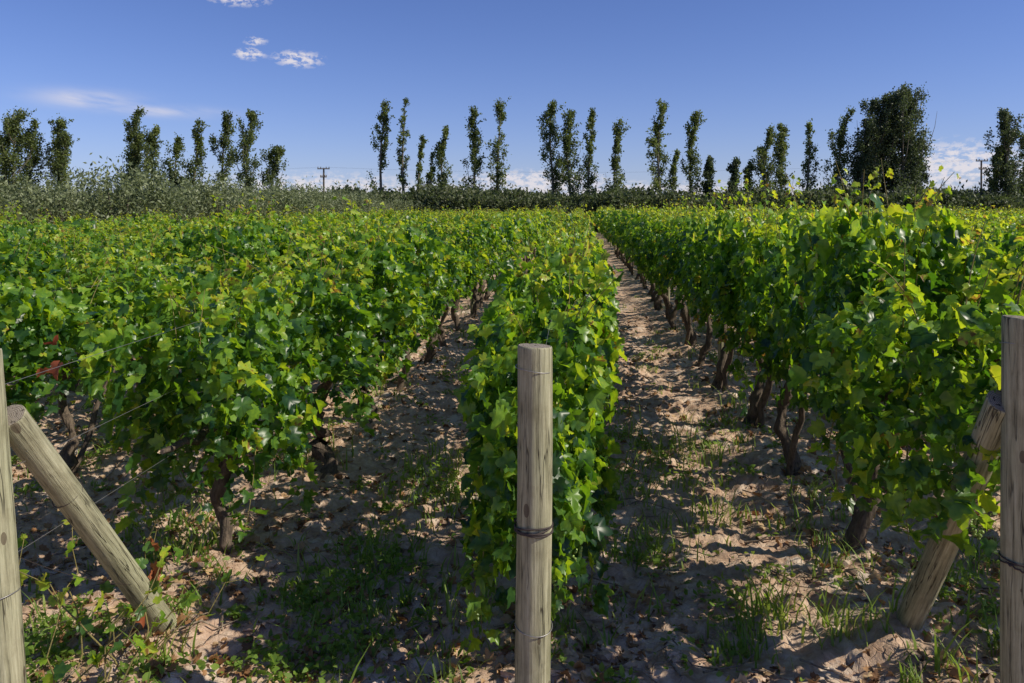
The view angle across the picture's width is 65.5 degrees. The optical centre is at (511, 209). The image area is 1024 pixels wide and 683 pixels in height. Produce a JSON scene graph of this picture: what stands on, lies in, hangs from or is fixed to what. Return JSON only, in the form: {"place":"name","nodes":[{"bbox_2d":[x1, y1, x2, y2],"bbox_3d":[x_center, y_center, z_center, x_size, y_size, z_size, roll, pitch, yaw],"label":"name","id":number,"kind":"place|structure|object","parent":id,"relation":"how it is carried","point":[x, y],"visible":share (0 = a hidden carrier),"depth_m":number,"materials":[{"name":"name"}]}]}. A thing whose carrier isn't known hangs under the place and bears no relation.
{"place":"outdoors","nodes":[
{"label":"outdoors","id":0,"kind":"place"},
{"bbox_2d":[7,232,999,682],"bbox_3d":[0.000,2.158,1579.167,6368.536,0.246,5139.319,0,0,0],"label":"ground","id":1,"kind":"structure","parent":0,"point":[641,310],"depth_m":5.24,"materials":[{"name":"soil"}]},
{"bbox_2d":[0,184,18,220],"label":"olive tree","id":2,"kind":"object","parent":1,"relation":"on","point":[7,203],"visible":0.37,"depth_m":22.41,"materials":[{"name":"green plant"}]},
{"bbox_2d":[0,127,21,189],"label":"poplar tree","id":3,"kind":"object","parent":1,"relation":"on","point":[7,140],"visible":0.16,"depth_m":85.13,"materials":[{"name":"green plant"}]},
{"bbox_2d":[0,348,26,682],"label":"wooden post","id":4,"kind":"object","parent":1,"relation":"on","point":[12,659],"visible":1,"depth_m":2.89,"materials":[{"name":"brown wood"}]},
{"bbox_2d":[7,405,176,631],"bbox_3d":[-1.801,1.608,3.639,0.129,2.147,0.125,0,38,7],"label":"brace post","id":5,"kind":"object","parent":4,"relation":"attached to","point":[45,464],"visible":0.72,"depth_m":3.32,"materials":[{"name":"brown wood"}]},
{"bbox_2d":[18,556,177,637],"bbox_3d":[-1.779,1.675,3.558,0.054,0.852,1.286,0,0,5],"label":"anchor wire","id":6,"kind":"object","parent":4,"relation":"attached to","point":[79,577],"visible":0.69,"depth_m":3.28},
{"bbox_2d":[6,290,376,551],"bbox_3d":[0.729,0.955,32.900,0.022,0.682,60.226,0,0,5],"label":"trellis wire","id":7,"kind":"object","parent":4,"relation":"attached to","point":[108,421],"visible":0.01,"depth_m":3.55,"materials":[{"name":"metal"}]},
{"bbox_2d":[0,106,39,189],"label":"poplar tree","id":8,"kind":"object","parent":1,"relation":"on","point":[12,122],"visible":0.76,"depth_m":83.68,"materials":[{"name":"green plant"}]},
{"bbox_2d":[0,172,61,223],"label":"olive tree","id":9,"kind":"object","parent":1,"relation":"on","point":[29,192],"visible":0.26,"depth_m":25.13,"materials":[{"name":"green plant"}]},
{"bbox_2d":[17,118,47,188],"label":"poplar tree","id":10,"kind":"object","parent":1,"relation":"on","point":[35,159],"visible":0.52,"depth_m":84.87,"materials":[{"name":"green plant"}]},
{"bbox_2d":[8,185,90,213],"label":"olive tree","id":11,"kind":"object","parent":1,"relation":"on","point":[55,195],"visible":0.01,"depth_m":33.22,"materials":[{"name":"green plant"}]},
{"bbox_2d":[39,113,74,188],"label":"poplar tree","id":12,"kind":"object","parent":1,"relation":"on","point":[59,128],"visible":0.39,"depth_m":85.05,"materials":[{"name":"green plant"}]},
{"bbox_2d":[48,130,79,186],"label":"poplar tree","id":13,"kind":"object","parent":1,"relation":"on","point":[60,162],"visible":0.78,"depth_m":83.83,"materials":[{"name":"green plant"}]},
{"bbox_2d":[4,161,128,224],"bbox_3d":[-15.858,0.346,27.719,4.907,3.974,4.535,0,0,43],"label":"olive tree","id":14,"kind":"object","parent":1,"relation":"on","point":[65,198],"visible":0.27,"depth_m":27.34,"materials":[{"name":"green plant"}]},
{"bbox_2d":[74,179,151,215],"bbox_3d":[-18.211,0.420,36.829,4.910,3.835,4.764,0,0,0],"label":"olive tree","id":15,"kind":"object","parent":1,"relation":"on","point":[92,193],"visible":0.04,"depth_m":35.86,"materials":[{"name":"green plant"}]},
{"bbox_2d":[55,149,200,223],"bbox_3d":[-14.864,0.033,30.633,5.432,4.674,5.994,0,0,-24],"label":"olive tree","id":16,"kind":"object","parent":1,"relation":"on","point":[127,189],"visible":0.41,"depth_m":30.28,"materials":[{"name":"green plant"}]},
{"bbox_2d":[113,105,148,184],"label":"poplar tree","id":17,"kind":"object","parent":1,"relation":"on","point":[131,128],"visible":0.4,"depth_m":85.95,"materials":[{"name":"green plant"}]},
{"bbox_2d":[122,131,144,185],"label":"poplar tree","id":18,"kind":"object","parent":1,"relation":"on","point":[134,150],"visible":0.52,"depth_m":84.68,"materials":[{"name":"green plant"}]},
{"bbox_2d":[17,335,266,682],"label":"young vine shoots","id":19,"kind":"object","parent":1,"relation":"on","point":[146,645],"visible":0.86,"depth_m":3.69,"materials":[{"name":"green plant"}]},
{"bbox_2d":[134,124,172,188],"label":"poplar tree","id":20,"kind":"object","parent":1,"relation":"on","point":[151,141],"visible":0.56,"depth_m":83.31,"materials":[{"name":"green plant"}]},
{"bbox_2d":[93,172,226,221],"bbox_3d":[-15.028,0.322,34.248,5.181,4.051,4.695,0,0,-6],"label":"olive tree","id":21,"kind":"object","parent":1,"relation":"on","point":[190,201],"visible":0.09,"depth_m":33.96,"materials":[{"name":"green plant"}]},
{"bbox_2d":[161,132,187,188],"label":"poplar tree","id":22,"kind":"object","parent":1,"relation":"on","point":[178,146],"visible":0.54,"depth_m":85.84,"materials":[{"name":"green plant"}]},
{"bbox_2d":[178,117,209,188],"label":"poplar tree","id":23,"kind":"object","parent":1,"relation":"on","point":[200,152],"visible":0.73,"depth_m":83.87,"materials":[{"name":"green plant"}]},
{"bbox_2d":[153,165,265,221],"bbox_3d":[-14.122,0.092,37.059,5.711,4.517,6.179,0,0,14],"label":"olive tree","id":24,"kind":"object","parent":1,"relation":"on","point":[224,196],"visible":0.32,"depth_m":36.42,"materials":[{"name":"green plant"}]},
{"bbox_2d":[5,205,433,232],"bbox_3d":[-9.894,1.021,43.719,1.716,2.557,62.277,0,0,5],"label":"grapevine row","id":25,"kind":"object","parent":1,"relation":"on","point":[77,219],"visible":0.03,"depth_m":23.48,"materials":[{"name":"green plant"}]},
{"bbox_2d":[208,110,239,190],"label":"poplar tree","id":26,"kind":"object","parent":1,"relation":"on","point":[224,141],"visible":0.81,"depth_m":86.96,"materials":[{"name":"green plant"}]},
{"bbox_2d":[6,206,455,234],"bbox_3d":[-8.121,1.026,42.226,1.726,2.578,65.287,0,0,5],"label":"grapevine row","id":27,"kind":"object","parent":1,"relation":"on","point":[76,228],"visible":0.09,"depth_m":20.53,"materials":[{"name":"green plant"}]},
{"bbox_2d":[0,202,477,245],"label":"grapevine row","id":28,"kind":"object","parent":1,"relation":"on","point":[30,228],"visible":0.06,"depth_m":16.94,"materials":[{"name":"green plant"}]},
{"bbox_2d":[228,108,263,192],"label":"poplar tree","id":29,"kind":"object","parent":1,"relation":"on","point":[246,141],"visible":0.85,"depth_m":83.71,"materials":[{"name":"green plant"}]},
{"bbox_2d":[209,182,282,220],"bbox_3d":[-13.681,0.452,40.300,5.423,3.771,4.914,0,0,28],"label":"olive tree","id":30,"kind":"object","parent":1,"relation":"on","point":[258,205],"visible":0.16,"depth_m":39.99,"materials":[{"name":"green plant"}]},
{"bbox_2d":[0,200,493,262],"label":"grapevine row","id":31,"kind":"object","parent":1,"relation":"on","point":[46,238],"visible":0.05,"depth_m":12.47,"materials":[{"name":"green plant"}]},
{"bbox_2d":[0,205,517,391],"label":"grapevine row","id":32,"kind":"object","parent":1,"relation":"on","point":[36,266],"visible":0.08,"depth_m":9.35,"materials":[{"name":"green plant"}]},
{"bbox_2d":[0,190,539,472],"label":"grapevine row","id":33,"kind":"object","parent":1,"relation":"on","point":[32,321],"visible":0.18,"depth_m":6.42,"materials":[{"name":"green plant"}]},
{"bbox_2d":[257,144,288,193],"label":"poplar tree","id":34,"kind":"object","parent":1,"relation":"on","point":[275,154],"visible":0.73,"depth_m":86.17,"materials":[{"name":"green plant"}]},
{"bbox_2d":[234,174,315,218],"bbox_3d":[-13.441,0.197,43.906,5.137,4.322,5.668,0,0,-22],"label":"olive tree","id":35,"kind":"object","parent":1,"relation":"on","point":[282,198],"visible":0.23,"depth_m":43.88,"materials":[{"name":"green plant"}]},
{"bbox_2d":[252,173,344,214],"bbox_3d":[-14.019,-0.051,51.705,5.954,4.825,5.503,0,0,-34],"label":"olive tree","id":36,"kind":"object","parent":1,"relation":"on","point":[310,188],"visible":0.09,"depth_m":51.89,"materials":[{"name":"green plant"}]},
{"bbox_2d":[267,186,329,216],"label":"olive tree","id":37,"kind":"object","parent":1,"relation":"on","point":[311,201],"visible":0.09,"depth_m":47.91,"materials":[{"name":"green plant"}]},
{"bbox_2d":[75,195,564,554],"bbox_3d":[1.252,1.018,39.510,1.816,2.638,71.406,0,0,5],"label":"grapevine row","id":38,"kind":"object","parent":1,"relation":"on","point":[254,347],"visible":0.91,"depth_m":4.95,"materials":[{"name":"green plant"}]},
{"bbox_2d":[317,167,329,195],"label":"utility pole","id":39,"kind":"object","parent":1,"relation":"on","point":[323,176],"visible":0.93,"depth_m":109.88,"materials":[{"name":"brown wood"}]},
{"bbox_2d":[303,181,354,200],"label":"olive tree","id":40,"kind":"object","parent":1,"relation":"on","point":[332,191],"visible":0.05,"depth_m":65.89,"materials":[{"name":"green plant"}]},
{"bbox_2d":[319,198,345,213],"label":"olive tree","id":41,"kind":"object","parent":1,"relation":"on","point":[336,209],"visible":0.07,"depth_m":55.42,"materials":[{"name":"green plant"}]},
{"bbox_2d":[312,186,359,212],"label":"olive tree","id":42,"kind":"object","parent":1,"relation":"on","point":[344,204],"visible":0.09,"depth_m":57.61,"materials":[{"name":"green plant"}]},
{"bbox_2d":[323,190,389,212],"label":"olive tree","id":43,"kind":"object","parent":1,"relation":"on","point":[361,203],"visible":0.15,"depth_m":64.81,"materials":[{"name":"green plant"}]},
{"bbox_2d":[338,202,374,212],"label":"olive tree","id":44,"kind":"object","parent":1,"relation":"on","point":[361,209],"visible":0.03,"depth_m":60.66,"materials":[{"name":"green plant"}]},
{"bbox_2d":[331,185,382,203],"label":"olive tree","id":45,"kind":"object","parent":1,"relation":"on","point":[360,195],"visible":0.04,"depth_m":69.69,"materials":[{"name":"green plant"}]},
{"bbox_2d":[366,99,394,192],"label":"poplar tree","id":46,"kind":"object","parent":1,"relation":"on","point":[383,116],"visible":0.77,"depth_m":84.91,"materials":[{"name":"green plant"}]},
{"bbox_2d":[365,200,406,211],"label":"olive tree","id":47,"kind":"object","parent":1,"relation":"on","point":[389,206],"visible":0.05,"depth_m":68.69,"materials":[{"name":"green plant"}]},
{"bbox_2d":[377,193,415,214],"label":"olive tree","id":48,"kind":"object","parent":1,"relation":"on","point":[400,204],"visible":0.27,"depth_m":74.22,"materials":[{"name":"green plant"}]},
{"bbox_2d":[393,97,410,193],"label":"poplar tree","id":49,"kind":"object","parent":1,"relation":"on","point":[401,162],"visible":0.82,"depth_m":84.26,"materials":[{"name":"green plant"}]},
{"bbox_2d":[415,134,428,188],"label":"poplar tree","id":50,"kind":"object","parent":1,"relation":"on","point":[421,154],"visible":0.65,"depth_m":84.97,"materials":[{"name":"green plant"}]},
{"bbox_2d":[424,151,436,186],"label":"poplar tree","id":51,"kind":"object","parent":1,"relation":"on","point":[430,175],"visible":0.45,"depth_m":85.89,"materials":[{"name":"green plant"}]},
{"bbox_2d":[431,125,452,187],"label":"poplar tree","id":52,"kind":"object","parent":1,"relation":"on","point":[440,147],"visible":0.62,"depth_m":82.99,"materials":[{"name":"green plant"}]},
{"bbox_2d":[470,233,473,315],"bbox_3d":[-0.785,1.365,15.600,0.079,1.870,0.088,-1,0,0],"label":"line post","id":53,"kind":"object","parent":1,"relation":"on","point":[471,302],"visible":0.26,"depth_m":15.57,"materials":[{"name":"brown wood"}]},
{"bbox_2d":[460,105,486,191],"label":"poplar tree","id":54,"kind":"object","parent":1,"relation":"on","point":[474,139],"visible":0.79,"depth_m":84.97,"materials":[{"name":"green plant"}]},
{"bbox_2d":[484,98,511,195],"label":"poplar tree","id":55,"kind":"object","parent":1,"relation":"on","point":[499,107],"visible":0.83,"depth_m":84.50,"materials":[{"name":"green plant"}]},
{"bbox_2d":[8,350,999,682],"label":"fallen twigs","id":56,"kind":"object","parent":1,"relation":"on","point":[922,660],"visible":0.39,"depth_m":4.70,"materials":[{"name":"wood"}]},
{"bbox_2d":[10,313,999,682],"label":"leaf litter","id":57,"kind":"object","parent":1,"relation":"on","point":[578,665],"visible":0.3,"depth_m":4.45,"materials":[{"name":"plant"}]},
{"bbox_2d":[11,325,999,682],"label":"ground weeds","id":58,"kind":"object","parent":1,"relation":"on","point":[271,655],"visible":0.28,"depth_m":4.31,"materials":[{"name":"green plant"}]},
{"bbox_2d":[12,296,999,682],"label":"grass tufts","id":59,"kind":"object","parent":1,"relation":"on","point":[756,652],"visible":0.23,"depth_m":4.61,"materials":[{"name":"plant"}]},
{"bbox_2d":[13,342,999,682],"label":"soil clods","id":60,"kind":"object","parent":1,"relation":"on","point":[607,654],"visible":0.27,"depth_m":4.50,"materials":[{"name":"soil"}]},
{"bbox_2d":[12,175,1023,231],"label":"shrub hedge","id":61,"kind":"object","parent":1,"relation":"on","point":[436,197],"visible":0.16,"depth_m":78.42,"materials":[{"name":"green plant"}]},
{"bbox_2d":[514,343,552,682],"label":"wooden post","id":62,"kind":"object","parent":1,"relation":"on","point":[533,527],"visible":1,"depth_m":3.14,"materials":[{"name":"brown wood"}]},
{"bbox_2d":[453,201,626,676],"bbox_3d":[3.189,1.067,38.753,1.296,2.485,70.987,0,0,5],"label":"grapevine row","id":63,"kind":"object","parent":1,"relation":"on","point":[584,340],"visible":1,"depth_m":3.88,"materials":[{"name":"green plant"}]},
{"bbox_2d":[259,449,984,600],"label":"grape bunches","id":64,"kind":"object","parent":63,"relation":"on","point":[978,535],"visible":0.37,"depth_m":3.75,"materials":[{"name":"plant"}]},
{"bbox_2d":[79,185,1019,201],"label":"distant tree line","id":65,"kind":"object","parent":1,"relation":"on","point":[517,188],"visible":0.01,"depth_m":230.80,"materials":[{"name":"green plant"}]},
{"bbox_2d":[536,100,565,195],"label":"poplar tree","id":66,"kind":"object","parent":1,"relation":"on","point":[550,120],"visible":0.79,"depth_m":84.92,"materials":[{"name":"green plant"}]},
{"bbox_2d":[555,108,583,196],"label":"poplar tree","id":67,"kind":"object","parent":1,"relation":"on","point":[566,139],"visible":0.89,"depth_m":83.67,"materials":[{"name":"green plant"}]},
{"bbox_2d":[578,107,599,193],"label":"poplar tree","id":68,"kind":"object","parent":1,"relation":"on","point":[591,136],"visible":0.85,"depth_m":85.24,"materials":[{"name":"green plant"}]},
{"bbox_2d":[601,117,630,193],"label":"poplar tree","id":69,"kind":"object","parent":1,"relation":"on","point":[616,148],"visible":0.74,"depth_m":82.53,"materials":[{"name":"green plant"}]},
{"bbox_2d":[645,98,671,191],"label":"poplar tree","id":70,"kind":"object","parent":1,"relation":"on","point":[658,154],"visible":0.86,"depth_m":82.96,"materials":[{"name":"green plant"}]},
{"bbox_2d":[667,148,680,193],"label":"poplar tree","id":71,"kind":"object","parent":1,"relation":"on","point":[673,170],"visible":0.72,"depth_m":83.57,"materials":[{"name":"green plant"}]},
{"bbox_2d":[679,110,706,197],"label":"poplar tree","id":72,"kind":"object","parent":1,"relation":"on","point":[694,118],"visible":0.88,"depth_m":85.53,"materials":[{"name":"green plant"}]},
{"bbox_2d":[700,154,716,199],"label":"poplar tree","id":73,"kind":"object","parent":1,"relation":"on","point":[708,173],"visible":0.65,"depth_m":85.53,"materials":[{"name":"green plant"}]},
{"bbox_2d":[718,317,723,360],"bbox_3d":[2.519,1.422,9.601,0.081,1.756,0.087,0,0,0],"label":"line post","id":74,"kind":"object","parent":1,"relation":"on","point":[720,345],"visible":0.06,"depth_m":9.58,"materials":[{"name":"grey wood"}]},
{"bbox_2d":[720,156,740,195],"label":"poplar tree","id":75,"kind":"object","parent":1,"relation":"on","point":[733,169],"visible":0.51,"depth_m":83.13,"materials":[{"name":"green plant"}]},
{"bbox_2d":[739,159,755,194],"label":"poplar tree","id":76,"kind":"object","parent":1,"relation":"on","point":[748,175],"visible":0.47,"depth_m":84.08,"materials":[{"name":"green plant"}]},
{"bbox_2d":[746,123,778,189],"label":"poplar tree","id":77,"kind":"object","parent":1,"relation":"on","point":[763,160],"visible":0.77,"depth_m":83.91,"materials":[{"name":"green plant"}]},
{"bbox_2d":[770,123,794,195],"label":"poplar tree","id":78,"kind":"object","parent":1,"relation":"on","point":[780,147],"visible":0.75,"depth_m":84.39,"materials":[{"name":"green plant"}]},
{"bbox_2d":[593,160,1023,556],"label":"grapevine row","id":79,"kind":"object","parent":1,"relation":"on","point":[839,321],"visible":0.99,"depth_m":4.17,"materials":[{"name":"green plant"}]},
{"bbox_2d":[799,118,820,191],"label":"poplar tree","id":80,"kind":"object","parent":1,"relation":"on","point":[807,165],"visible":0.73,"depth_m":85.37,"materials":[{"name":"green plant"}]},
{"bbox_2d":[619,203,1023,402],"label":"grapevine row","id":81,"kind":"object","parent":1,"relation":"on","point":[1002,246],"visible":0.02,"depth_m":6.49,"materials":[{"name":"green plant"}]},
{"bbox_2d":[640,199,1023,251],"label":"grapevine row","id":82,"kind":"object","parent":1,"relation":"on","point":[1017,226],"visible":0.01,"depth_m":10.84,"materials":[{"name":"green plant"}]},
{"bbox_2d":[819,105,856,187],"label":"poplar tree","id":83,"kind":"object","parent":1,"relation":"on","point":[840,143],"visible":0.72,"depth_m":84.08,"materials":[{"name":"green plant"}]},
{"bbox_2d":[677,205,1008,231],"bbox_3d":[10.882,1.015,40.248,1.703,2.596,68.273,0,0,5],"label":"grapevine row","id":84,"kind":"object","parent":1,"relation":"on","point":[757,211],"depth_m":31.43,"materials":[{"name":"green plant"}]},
{"bbox_2d":[706,205,1009,225],"bbox_3d":[14.995,1.000,43.108,1.841,2.625,62.326,0,0,5],"label":"grapevine row","id":85,"kind":"object","parent":1,"relation":"on","point":[804,209],"depth_m":39.36,"materials":[{"name":"green plant"}]},
{"bbox_2d":[697,205,1022,234],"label":"grapevine row","id":86,"kind":"object","parent":1,"relation":"on","point":[977,222],"visible":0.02,"depth_m":18.15,"materials":[{"name":"green plant"}]},
{"bbox_2d":[841,115,879,191],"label":"poplar tree","id":87,"kind":"object","parent":1,"relation":"on","point":[865,163],"visible":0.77,"depth_m":82.48,"materials":[{"name":"green plant"}]},
{"bbox_2d":[843,92,902,194],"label":"poplar tree","id":88,"kind":"object","parent":1,"relation":"on","point":[884,118],"visible":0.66,"depth_m":83.15,"materials":[{"name":"green plant"}]},
{"bbox_2d":[726,207,1019,224],"bbox_3d":[17.079,1.030,44.832,1.653,2.547,59.316,0,0,5],"label":"grapevine row","id":89,"kind":"object","parent":1,"relation":"on","point":[990,220],"visible":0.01,"depth_m":25.40,"materials":[{"name":"green plant"}]},
{"bbox_2d":[869,110,900,193],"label":"poplar tree","id":90,"kind":"object","parent":1,"relation":"on","point":[884,158],"visible":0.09,"depth_m":84.97,"materials":[{"name":"green plant"}]},
{"bbox_2d":[763,207,1023,221],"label":"grapevine row","id":91,"kind":"object","parent":1,"relation":"on","point":[970,218],"visible":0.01,"depth_m":29.79,"materials":[{"name":"green plant"}]},
{"bbox_2d":[777,206,1023,219],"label":"grapevine row","id":92,"kind":"object","parent":1,"relation":"on","point":[1015,215],"visible":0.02,"depth_m":31.36,"materials":[{"name":"green plant"}]},
{"bbox_2d":[880,81,936,193],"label":"poplar tree","id":93,"kind":"object","parent":1,"relation":"on","point":[907,108],"visible":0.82,"depth_m":82.88,"materials":[{"name":"green plant"}]},
{"bbox_2d":[899,136,931,189],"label":"poplar tree","id":94,"kind":"object","parent":1,"relation":"on","point":[924,173],"visible":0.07,"depth_m":85.56,"materials":[{"name":"green plant"}]},
{"bbox_2d":[812,206,1023,219],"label":"grapevine row","id":95,"kind":"object","parent":1,"relation":"on","point":[956,214],"visible":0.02,"depth_m":38.43,"materials":[{"name":"green plant"}]},
{"bbox_2d":[873,206,1021,215],"bbox_3d":[29.252,0.968,54.821,1.711,2.612,39.684,0,0,5],"label":"grapevine row","id":96,"kind":"object","parent":1,"relation":"on","point":[980,209],"visible":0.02,"depth_m":48.11,"materials":[{"name":"green plant"}]},
{"bbox_2d":[976,159,987,191],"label":"utility pole","id":97,"kind":"object","parent":1,"relation":"on","point":[980,168],"visible":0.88,"depth_m":111.89,"materials":[{"name":"brown wood"}]},
{"bbox_2d":[74,159,985,174],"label":"power line","id":98,"kind":"object","parent":97,"relation":"attached to","point":[480,171],"visible":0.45,"depth_m":110.44,"materials":[{"name":"metal"}]},
{"bbox_2d":[952,207,1016,214],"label":"grapevine row","id":99,"kind":"object","parent":1,"relation":"on","point":[981,210],"visible":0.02,"depth_m":46.49,"materials":[{"name":"green plant"}]},
{"bbox_2d":[982,144,1007,198],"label":"poplar tree","id":100,"kind":"object","parent":1,"relation":"on","point":[991,180],"visible":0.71,"depth_m":83.43,"materials":[{"name":"green plant"}]},
{"bbox_2d":[983,107,1023,199],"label":"poplar tree","id":101,"kind":"object","parent":1,"relation":"on","point":[1008,136],"visible":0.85,"depth_m":82.78,"materials":[{"name":"green plant"}]},
{"bbox_2d":[998,315,1023,682],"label":"wooden post","id":102,"kind":"object","parent":1,"relation":"on","point":[1011,554],"visible":1,"depth_m":3.01,"materials":[{"name":"brown wood"}]},
{"bbox_2d":[741,291,999,529],"bbox_3d":[4.562,0.955,33.050,0.022,0.682,60.226,0,0,5],"label":"trellis wire","id":103,"kind":"object","parent":102,"relation":"attached to","point":[910,395],"depth_m":3.50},
{"bbox_2d":[896,390,1005,630],"bbox_3d":[1.978,1.578,3.689,0.136,2.086,0.131,0,36,7],"label":"brace post","id":104,"kind":"object","parent":102,"relation":"attached to","point":[927,581],"visible":0.55,"depth_m":3.62,"materials":[{"name":"brown wood"}]},
{"bbox_2d":[1013,125,1023,195],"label":"poplar tree","id":105,"kind":"object","parent":1,"relation":"on","point":[1022,187],"visible":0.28,"depth_m":84.32,"materials":[{"name":"green plant"}]},
{"bbox_2d":[0,0,1023,195],"label":"sky","id":106,"kind":"structure","parent":0,"point":[319,73],"materials":[{"name":"blue"}]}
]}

